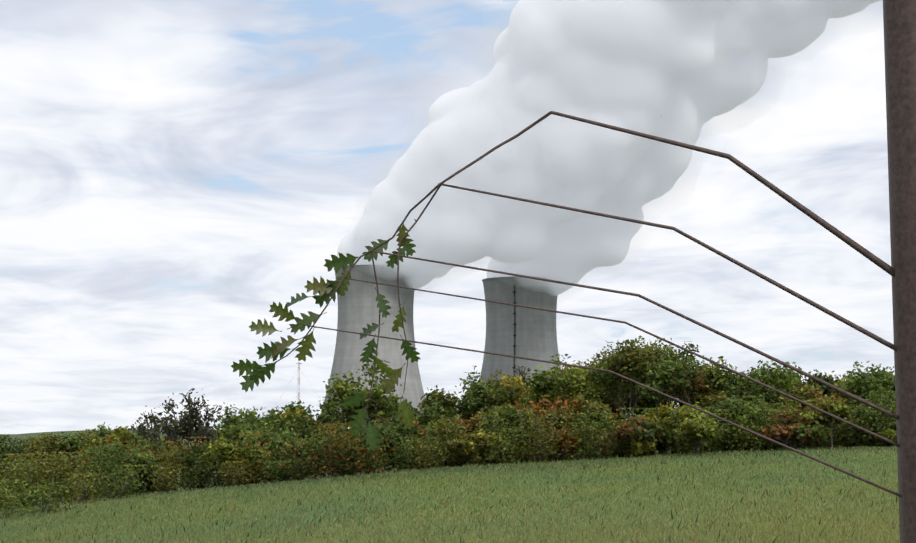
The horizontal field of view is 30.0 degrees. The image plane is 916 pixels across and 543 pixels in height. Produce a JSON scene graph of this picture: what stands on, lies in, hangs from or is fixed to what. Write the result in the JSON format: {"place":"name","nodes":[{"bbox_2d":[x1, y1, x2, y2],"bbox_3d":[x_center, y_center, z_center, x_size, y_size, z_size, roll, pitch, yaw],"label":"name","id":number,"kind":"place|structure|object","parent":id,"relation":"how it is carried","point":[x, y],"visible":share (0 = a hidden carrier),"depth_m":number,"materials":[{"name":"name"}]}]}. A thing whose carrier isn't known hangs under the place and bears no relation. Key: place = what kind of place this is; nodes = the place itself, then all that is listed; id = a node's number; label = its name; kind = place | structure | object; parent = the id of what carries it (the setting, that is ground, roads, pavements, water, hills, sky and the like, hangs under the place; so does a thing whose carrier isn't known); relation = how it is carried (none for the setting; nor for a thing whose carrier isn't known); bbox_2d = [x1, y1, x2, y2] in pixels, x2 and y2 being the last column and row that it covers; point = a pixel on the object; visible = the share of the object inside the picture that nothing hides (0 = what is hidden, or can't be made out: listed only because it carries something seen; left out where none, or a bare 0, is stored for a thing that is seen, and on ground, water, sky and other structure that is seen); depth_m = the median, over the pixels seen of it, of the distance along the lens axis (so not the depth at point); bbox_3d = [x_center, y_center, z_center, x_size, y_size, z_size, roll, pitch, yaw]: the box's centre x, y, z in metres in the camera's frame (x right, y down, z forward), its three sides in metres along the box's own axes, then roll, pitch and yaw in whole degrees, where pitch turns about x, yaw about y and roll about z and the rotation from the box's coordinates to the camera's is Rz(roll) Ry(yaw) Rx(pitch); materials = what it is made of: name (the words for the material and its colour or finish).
{"place":"outdoors","nodes":[
{"label":"outdoors","id":0,"kind":"place"},
{"bbox_2d":[0,429,659,504],"bbox_3d":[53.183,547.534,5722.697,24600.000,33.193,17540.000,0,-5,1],"label":"ground","id":1,"kind":"structure","parent":0,"point":[18,436],"depth_m":1290.01,"materials":[{"name":"plant"}]},
{"bbox_2d":[0,441,15,488],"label":"bush","id":2,"kind":"object","parent":1,"relation":"on","point":[3,449],"visible":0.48,"depth_m":300.59,"materials":[{"name":"green plant"}]},
{"bbox_2d":[0,435,31,463],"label":"bush","id":3,"kind":"object","parent":1,"relation":"on","point":[19,449],"visible":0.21,"depth_m":309.67,"materials":[{"name":"green plant"}]},
{"bbox_2d":[8,433,60,504],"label":"bush","id":4,"kind":"object","parent":1,"relation":"on","point":[27,458],"visible":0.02,"depth_m":298.09,"materials":[{"name":"green plant"}]},
{"bbox_2d":[19,432,90,481],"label":"bush","id":5,"kind":"object","parent":1,"relation":"on","point":[55,444],"visible":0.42,"depth_m":277.77,"materials":[{"name":"green plant"}]},
{"bbox_2d":[29,430,84,482],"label":"tree","id":6,"kind":"object","parent":1,"relation":"on","point":[75,432],"visible":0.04,"depth_m":288.36,"materials":[{"name":"green plant"}]},
{"bbox_2d":[74,428,131,445],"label":"bush","id":7,"kind":"object","parent":1,"relation":"on","point":[90,435],"depth_m":287.10,"materials":[{"name":"green plant"}]},
{"bbox_2d":[82,422,124,454],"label":"bush","id":8,"kind":"object","parent":1,"relation":"on","point":[102,431],"visible":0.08,"depth_m":257.80,"materials":[{"name":"green plant"}]},
{"bbox_2d":[77,426,150,461],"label":"tree","id":9,"kind":"object","parent":1,"relation":"on","point":[116,436],"visible":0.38,"depth_m":247.62,"materials":[{"name":"green plant"}]},
{"bbox_2d":[88,441,167,493],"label":"bush","id":10,"kind":"object","parent":1,"relation":"on","point":[147,462],"visible":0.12,"depth_m":206.46,"materials":[{"name":"green plant"}]},
{"bbox_2d":[112,430,147,446],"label":"bush","id":11,"kind":"object","parent":1,"relation":"on","point":[135,437],"visible":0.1,"depth_m":247.24,"materials":[{"name":"green plant"}]},
{"bbox_2d":[130,442,173,460],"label":"bush","id":12,"kind":"object","parent":1,"relation":"on","point":[155,447],"visible":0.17,"depth_m":217.52,"materials":[{"name":"green plant"}]},
{"bbox_2d":[128,397,199,489],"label":"tree","id":13,"kind":"object","parent":1,"relation":"on","point":[142,428],"visible":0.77,"depth_m":224.20,"materials":[{"name":"green plant"}]},
{"bbox_2d":[158,436,192,478],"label":"bush","id":14,"kind":"object","parent":1,"relation":"on","point":[177,446],"depth_m":493.95,"materials":[{"name":"green plant"}]},
{"bbox_2d":[151,388,227,482],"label":"tree","id":15,"kind":"object","parent":1,"relation":"on","point":[200,429],"visible":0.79,"depth_m":221.06,"materials":[{"name":"green plant"}]},
{"bbox_2d":[164,438,218,477],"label":"bush","id":16,"kind":"object","parent":1,"relation":"on","point":[193,449],"visible":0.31,"depth_m":212.26,"materials":[{"name":"green plant"}]},
{"bbox_2d":[175,442,211,487],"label":"bush","id":17,"kind":"object","parent":1,"relation":"on","point":[187,474],"visible":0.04,"depth_m":436.79,"materials":[{"name":"green plant"}]},
{"bbox_2d":[200,437,236,468],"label":"bush","id":18,"kind":"object","parent":1,"relation":"on","point":[228,442],"visible":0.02,"depth_m":216.97,"materials":[{"name":"green plant"}]},
{"bbox_2d":[198,436,274,482],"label":"bush","id":19,"kind":"object","parent":1,"relation":"on","point":[228,454],"visible":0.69,"depth_m":206.38,"materials":[{"name":"green plant"}]},
{"bbox_2d":[210,402,263,441],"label":"tree","id":20,"kind":"object","parent":1,"relation":"on","point":[228,420],"visible":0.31,"depth_m":244.84,"materials":[{"name":"green plant"}]},
{"bbox_2d":[221,409,264,433],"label":"bush","id":21,"kind":"object","parent":1,"relation":"on","point":[244,415],"depth_m":252.83,"materials":[{"name":"green plant"}]},
{"bbox_2d":[231,406,262,425],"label":"bush","id":22,"kind":"object","parent":1,"relation":"on","point":[249,416],"visible":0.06,"depth_m":248.90,"materials":[{"name":"green plant"}]},
{"bbox_2d":[223,423,278,446],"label":"bush","id":23,"kind":"object","parent":1,"relation":"on","point":[245,428],"visible":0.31,"depth_m":229.55,"materials":[{"name":"green plant"}]},
{"bbox_2d":[236,442,280,460],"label":"bush","id":24,"kind":"object","parent":1,"relation":"on","point":[239,445],"visible":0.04,"depth_m":217.13,"materials":[{"name":"green plant"}]},
{"bbox_2d":[251,427,302,456],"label":"bush","id":25,"kind":"object","parent":1,"relation":"on","point":[287,431],"visible":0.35,"depth_m":215.64,"materials":[{"name":"green plant"}]},
{"bbox_2d":[252,406,304,436],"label":"bush","id":26,"kind":"object","parent":1,"relation":"on","point":[273,424],"visible":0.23,"depth_m":237.97,"materials":[{"name":"green plant"}]},
{"bbox_2d":[260,400,313,422],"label":"bush","id":27,"kind":"object","parent":1,"relation":"on","point":[290,406],"visible":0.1,"depth_m":246.48,"materials":[{"name":"green plant"}]},
{"bbox_2d":[274,408,313,441],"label":"bush","id":28,"kind":"object","parent":1,"relation":"on","point":[299,417],"visible":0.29,"depth_m":233.71,"materials":[{"name":"green plant"}]},
{"bbox_2d":[279,420,316,478],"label":"bush","id":29,"kind":"object","parent":1,"relation":"on","point":[306,429],"visible":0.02,"depth_m":233.26,"materials":[{"name":"green plant"}]},
{"bbox_2d":[281,437,365,476],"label":"bush","id":30,"kind":"object","parent":1,"relation":"on","point":[298,443],"visible":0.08,"depth_m":207.01,"materials":[{"name":"green plant"}]},
{"bbox_2d":[305,411,346,468],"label":"bush","id":31,"kind":"object","parent":1,"relation":"on","point":[325,420],"visible":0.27,"depth_m":233.47,"materials":[{"name":"green plant"}]},
{"bbox_2d":[312,371,375,434],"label":"bush","id":32,"kind":"object","parent":1,"relation":"on","point":[330,408],"visible":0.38,"depth_m":222.51,"materials":[{"name":"green plant"}]},
{"bbox_2d":[323,420,377,471],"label":"tree","id":33,"kind":"object","parent":1,"relation":"on","point":[371,422],"visible":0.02,"depth_m":213.23,"materials":[{"name":"green plant"}]},
{"bbox_2d":[332,352,410,424],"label":"tree","id":34,"kind":"object","parent":1,"relation":"on","point":[378,400],"visible":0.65,"depth_m":221.97,"materials":[{"name":"green plant"}]},
{"bbox_2d":[321,264,424,425],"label":"cooling tower","id":35,"kind":"structure","parent":1,"relation":"on","point":[358,310],"depth_m":1619.38,"materials":[{"name":"concrete"}]},
{"bbox_2d":[374,412,418,467],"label":"tree","id":36,"kind":"object","parent":1,"relation":"on","point":[390,438],"visible":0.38,"depth_m":213.19,"materials":[{"name":"green plant"}]},
{"bbox_2d":[373,411,430,441],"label":"bush","id":37,"kind":"object","parent":1,"relation":"on","point":[379,421],"visible":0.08,"depth_m":217.26,"materials":[{"name":"green plant"}]},
{"bbox_2d":[388,395,421,422],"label":"bush","id":38,"kind":"object","parent":1,"relation":"on","point":[415,409],"visible":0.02,"depth_m":237.61,"materials":[{"name":"green plant"}]},
{"bbox_2d":[407,402,443,442],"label":"bush","id":39,"kind":"object","parent":1,"relation":"on","point":[425,417],"visible":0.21,"depth_m":234.79,"materials":[{"name":"green plant"}]},
{"bbox_2d":[419,385,476,419],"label":"bush","id":40,"kind":"object","parent":1,"relation":"on","point":[442,399],"visible":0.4,"depth_m":247.27,"materials":[{"name":"green plant"}]},
{"bbox_2d":[0,390,896,519],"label":"shrub stems","id":41,"kind":"object","parent":1,"relation":"on","point":[107,477],"visible":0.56,"depth_m":204.13,"materials":[{"name":"green plant"}]},
{"bbox_2d":[0,445,899,542],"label":"meadow grass","id":42,"kind":"structure","parent":1,"relation":"on","point":[772,496],"depth_m":106.16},
{"bbox_2d":[428,416,474,465],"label":"bush","id":43,"kind":"object","parent":1,"relation":"on","point":[462,421],"visible":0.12,"depth_m":211.93,"materials":[{"name":"green plant"}]},
{"bbox_2d":[440,394,476,424],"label":"bush","id":44,"kind":"object","parent":1,"relation":"on","point":[464,411],"visible":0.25,"depth_m":247.09,"materials":[{"name":"green plant"}]},
{"bbox_2d":[446,428,506,460],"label":"bush","id":45,"kind":"object","parent":1,"relation":"on","point":[461,445],"visible":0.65,"depth_m":203.40,"materials":[{"name":"green plant"}]},
{"bbox_2d":[455,365,501,463],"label":"bush","id":46,"kind":"object","parent":1,"relation":"on","point":[464,387],"visible":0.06,"depth_m":257.38,"materials":[{"name":"green plant"}]},
{"bbox_2d":[465,407,509,434],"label":"bush","id":47,"kind":"object","parent":1,"relation":"on","point":[474,422],"visible":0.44,"depth_m":210.48,"materials":[{"name":"green plant"}]},
{"bbox_2d":[463,378,522,415],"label":"tree","id":48,"kind":"object","parent":1,"relation":"on","point":[481,397],"visible":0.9,"depth_m":242.26,"materials":[{"name":"green plant"}]},
{"bbox_2d":[486,370,529,402],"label":"bush","id":49,"kind":"object","parent":1,"relation":"on","point":[508,381],"visible":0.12,"depth_m":257.86,"materials":[{"name":"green plant"}]},
{"bbox_2d":[483,405,536,457],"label":"tree","id":50,"kind":"object","parent":1,"relation":"on","point":[510,412],"visible":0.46,"depth_m":210.81,"materials":[{"name":"green plant"}]},
{"bbox_2d":[487,403,536,453],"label":"tree","id":51,"kind":"object","parent":1,"relation":"on","point":[511,407],"visible":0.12,"depth_m":217.85,"materials":[{"name":"green plant"}]},
{"bbox_2d":[480,276,560,384],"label":"cooling tower","id":52,"kind":"structure","parent":1,"relation":"on","point":[511,330],"depth_m":1745.00,"materials":[{"name":"concrete"}]},
{"bbox_2d":[513,365,533,392],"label":"bush","id":53,"kind":"object","parent":1,"relation":"on","point":[523,377],"visible":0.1,"depth_m":268.58,"materials":[{"name":"green plant"}]},
{"bbox_2d":[504,401,546,460],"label":"tree","id":54,"kind":"object","parent":1,"relation":"on","point":[518,405],"visible":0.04,"depth_m":218.94,"materials":[{"name":"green plant"}]},
{"bbox_2d":[516,366,604,457],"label":"tree","id":55,"kind":"object","parent":1,"relation":"on","point":[544,385],"visible":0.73,"depth_m":238.69,"materials":[{"name":"green plant"}]},
{"bbox_2d":[526,394,595,461],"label":"tree","id":56,"kind":"object","parent":1,"relation":"on","point":[559,406],"visible":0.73,"depth_m":209.28,"materials":[{"name":"green plant"}]},
{"bbox_2d":[547,354,597,459],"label":"tree","id":57,"kind":"object","parent":1,"relation":"on","point":[557,360],"visible":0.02,"depth_m":260.73,"materials":[{"name":"green plant"}]},
{"bbox_2d":[231,0,915,542],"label":"tree","id":58,"kind":"object","parent":1,"relation":"on","point":[899,20],"visible":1,"depth_m":4.94,"materials":[{"name":"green plant"}]},
{"bbox_2d":[550,426,600,459],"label":"bush","id":59,"kind":"object","parent":1,"relation":"on","point":[567,438],"visible":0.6,"depth_m":205.87,"materials":[{"name":"green plant"}]},
{"bbox_2d":[560,367,592,459],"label":"tree","id":60,"kind":"object","parent":1,"relation":"on","point":[573,395],"depth_m":247.67,"materials":[{"name":"green plant"}]},
{"bbox_2d":[560,400,613,449],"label":"tree","id":61,"kind":"object","parent":1,"relation":"on","point":[599,407],"visible":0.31,"depth_m":211.97,"materials":[{"name":"green plant"}]},
{"bbox_2d":[561,361,618,403],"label":"tree","id":62,"kind":"object","parent":1,"relation":"on","point":[604,400],"visible":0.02,"depth_m":254.63,"materials":[{"name":"green plant"}]},
{"bbox_2d":[578,359,614,405],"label":"bush","id":63,"kind":"object","parent":1,"relation":"on","point":[594,361],"depth_m":257.51,"materials":[{"name":"green plant"}]},
{"bbox_2d":[601,392,628,427],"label":"bush","id":64,"kind":"object","parent":1,"relation":"on","point":[614,407],"visible":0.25,"depth_m":254.56,"materials":[{"name":"green plant"}]},
{"bbox_2d":[576,339,666,421],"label":"tree","id":65,"kind":"object","parent":1,"relation":"on","point":[619,362],"visible":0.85,"depth_m":239.05,"materials":[{"name":"green plant"}]},
{"bbox_2d":[597,336,651,420],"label":"bush","id":66,"kind":"object","parent":1,"relation":"on","point":[624,380],"visible":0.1,"depth_m":247.64,"materials":[{"name":"green plant"}]},
{"bbox_2d":[584,341,665,362],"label":"tree","id":67,"kind":"object","parent":1,"relation":"on","point":[612,351],"visible":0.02,"depth_m":270.91,"materials":[{"name":"green plant"}]},
{"bbox_2d":[618,382,642,419],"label":"bush","id":68,"kind":"object","parent":1,"relation":"on","point":[625,400],"visible":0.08,"depth_m":264.48,"materials":[{"name":"green plant"}]},
{"bbox_2d":[606,344,668,414],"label":"bush","id":69,"kind":"object","parent":1,"relation":"on","point":[624,393],"visible":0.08,"depth_m":258.62,"materials":[{"name":"green plant"}]},
{"bbox_2d":[613,414,672,456],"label":"tree","id":70,"kind":"object","parent":1,"relation":"on","point":[643,431],"visible":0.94,"depth_m":201.65,"materials":[{"name":"green plant"}]},
{"bbox_2d":[630,439,655,456],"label":"bush","id":71,"kind":"object","parent":1,"relation":"on","point":[638,448],"visible":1,"depth_m":200.44,"materials":[{"name":"green plant"}]},
{"bbox_2d":[641,409,672,456],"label":"bush","id":72,"kind":"object","parent":1,"relation":"on","point":[653,418],"visible":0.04,"depth_m":208.12,"materials":[{"name":"green plant"}]},
{"bbox_2d":[632,352,689,451],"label":"tree","id":73,"kind":"object","parent":1,"relation":"on","point":[643,404],"visible":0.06,"depth_m":254.44,"materials":[{"name":"green plant"}]},
{"bbox_2d":[655,440,671,454],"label":"bush","id":74,"kind":"object","parent":1,"relation":"on","point":[659,448],"visible":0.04,"depth_m":209.81,"materials":[{"name":"green plant"}]},
{"bbox_2d":[639,338,690,452],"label":"tree","id":75,"kind":"object","parent":1,"relation":"on","point":[664,347],"visible":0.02,"depth_m":256.63,"materials":[{"name":"green plant"}]},
{"bbox_2d":[635,354,705,408],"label":"bush","id":76,"kind":"object","parent":1,"relation":"on","point":[679,378],"visible":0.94,"depth_m":232.20,"materials":[{"name":"green plant"}]},
{"bbox_2d":[636,340,706,454],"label":"tree","id":77,"kind":"object","parent":1,"relation":"on","point":[674,357],"visible":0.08,"depth_m":244.17,"materials":[{"name":"green plant"}]},
{"bbox_2d":[649,401,717,453],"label":"bush","id":78,"kind":"object","parent":1,"relation":"on","point":[661,409],"visible":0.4,"depth_m":205.39,"materials":[{"name":"green plant"}]},
{"bbox_2d":[672,360,713,408],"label":"tree","id":79,"kind":"object","parent":1,"relation":"on","point":[680,404],"visible":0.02,"depth_m":253.33,"materials":[{"name":"green plant"}]},
{"bbox_2d":[674,413,728,453],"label":"bush","id":80,"kind":"object","parent":1,"relation":"on","point":[695,429],"visible":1,"depth_m":192.77,"materials":[{"name":"green plant"}]},
{"bbox_2d":[683,363,734,443],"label":"bush","id":81,"kind":"object","parent":1,"relation":"on","point":[701,392],"visible":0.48,"depth_m":246.16,"materials":[{"name":"green plant"}]},
{"bbox_2d":[702,356,753,447],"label":"tree","id":82,"kind":"object","parent":1,"relation":"on","point":[723,379],"visible":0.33,"depth_m":246.00,"materials":[{"name":"green plant"}]},
{"bbox_2d":[700,389,757,408],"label":"bush","id":83,"kind":"object","parent":1,"relation":"on","point":[713,399],"visible":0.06,"depth_m":240.60,"materials":[{"name":"green plant"}]},
{"bbox_2d":[703,395,764,433],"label":"bush","id":84,"kind":"object","parent":1,"relation":"on","point":[726,404],"visible":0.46,"depth_m":206.36,"materials":[{"name":"green plant"}]},
{"bbox_2d":[718,372,766,404],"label":"bush","id":85,"kind":"object","parent":1,"relation":"on","point":[737,387],"visible":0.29,"depth_m":242.38,"materials":[{"name":"green plant"}]},
{"bbox_2d":[727,379,781,403],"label":"bush","id":86,"kind":"object","parent":1,"relation":"on","point":[769,393],"depth_m":243.88,"materials":[{"name":"green plant"}]},
{"bbox_2d":[735,400,781,430],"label":"bush","id":87,"kind":"object","parent":1,"relation":"on","point":[771,411],"visible":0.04,"depth_m":207.56,"materials":[{"name":"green plant"}]},
{"bbox_2d":[741,389,783,407],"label":"bush","id":88,"kind":"object","parent":1,"relation":"on","point":[769,401],"visible":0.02,"depth_m":243.47,"materials":[{"name":"green plant"}]},
{"bbox_2d":[743,368,784,408],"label":"bush","id":89,"kind":"object","parent":1,"relation":"on","point":[765,390],"visible":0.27,"depth_m":242.88,"materials":[{"name":"green plant"}]},
{"bbox_2d":[745,360,802,396],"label":"tree","id":90,"kind":"object","parent":1,"relation":"on","point":[783,380],"visible":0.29,"depth_m":246.34,"materials":[{"name":"green plant"}]},
{"bbox_2d":[758,401,805,412],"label":"bush","id":91,"kind":"object","parent":1,"relation":"on","point":[767,405],"visible":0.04,"depth_m":231.28,"materials":[{"name":"green plant"}]},
{"bbox_2d":[767,364,802,384],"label":"bush","id":92,"kind":"object","parent":1,"relation":"on","point":[790,372],"depth_m":252.12,"materials":[{"name":"green plant"}]},
{"bbox_2d":[758,421,833,448],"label":"bush","id":93,"kind":"object","parent":1,"relation":"on","point":[808,435],"visible":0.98,"depth_m":193.61,"materials":[{"name":"green plant"}]},
{"bbox_2d":[776,406,817,450],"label":"bush","id":94,"kind":"object","parent":1,"relation":"on","point":[793,416],"visible":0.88,"depth_m":198.22,"materials":[{"name":"green plant"}]},
{"bbox_2d":[778,378,828,410],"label":"bush","id":95,"kind":"object","parent":1,"relation":"on","point":[805,391],"visible":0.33,"depth_m":235.83,"materials":[{"name":"green plant"}]},
{"bbox_2d":[802,369,841,400],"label":"bush","id":96,"kind":"object","parent":1,"relation":"on","point":[827,389],"visible":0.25,"depth_m":247.19,"materials":[{"name":"green plant"}]},
{"bbox_2d":[806,393,847,446],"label":"bush","id":97,"kind":"object","parent":1,"relation":"on","point":[832,398],"visible":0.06,"depth_m":210.14,"materials":[{"name":"green plant"}]},
{"bbox_2d":[805,394,852,447],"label":"tree","id":98,"kind":"object","parent":1,"relation":"on","point":[840,410],"visible":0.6,"depth_m":199.24,"materials":[{"name":"green plant"}]},
{"bbox_2d":[830,376,850,403],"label":"tree","id":99,"kind":"object","parent":1,"relation":"on","point":[837,379],"visible":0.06,"depth_m":250.92,"materials":[{"name":"green plant"}]},
{"bbox_2d":[831,361,895,410],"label":"tree","id":100,"kind":"object","parent":1,"relation":"on","point":[860,384],"visible":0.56,"depth_m":234.52,"materials":[{"name":"green plant"}]},
{"bbox_2d":[848,405,886,439],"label":"bush","id":101,"kind":"object","parent":1,"relation":"on","point":[858,412],"visible":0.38,"depth_m":203.19,"materials":[{"name":"green plant"}]},
{"bbox_2d":[841,363,894,382],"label":"tree","id":102,"kind":"object","parent":1,"relation":"on","point":[886,368],"depth_m":261.16,"materials":[{"name":"green plant"}]},
{"bbox_2d":[863,372,894,402],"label":"tree","id":103,"kind":"object","parent":1,"relation":"on","point":[887,381],"visible":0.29,"depth_m":240.96,"materials":[{"name":"green plant"}]},
{"bbox_2d":[864,366,894,379],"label":"tree","id":104,"kind":"object","parent":1,"relation":"on","point":[878,369],"visible":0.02,"depth_m":249.34,"materials":[{"name":"green plant"}]},
{"bbox_2d":[872,429,896,447],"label":"bush","id":105,"kind":"object","parent":1,"relation":"on","point":[891,435],"visible":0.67,"depth_m":201.36,"materials":[{"name":"green plant"}]},
{"bbox_2d":[0,0,894,433],"label":"sky","id":106,"kind":"structure","parent":0,"point":[172,172],"materials":[{"name":"white"}]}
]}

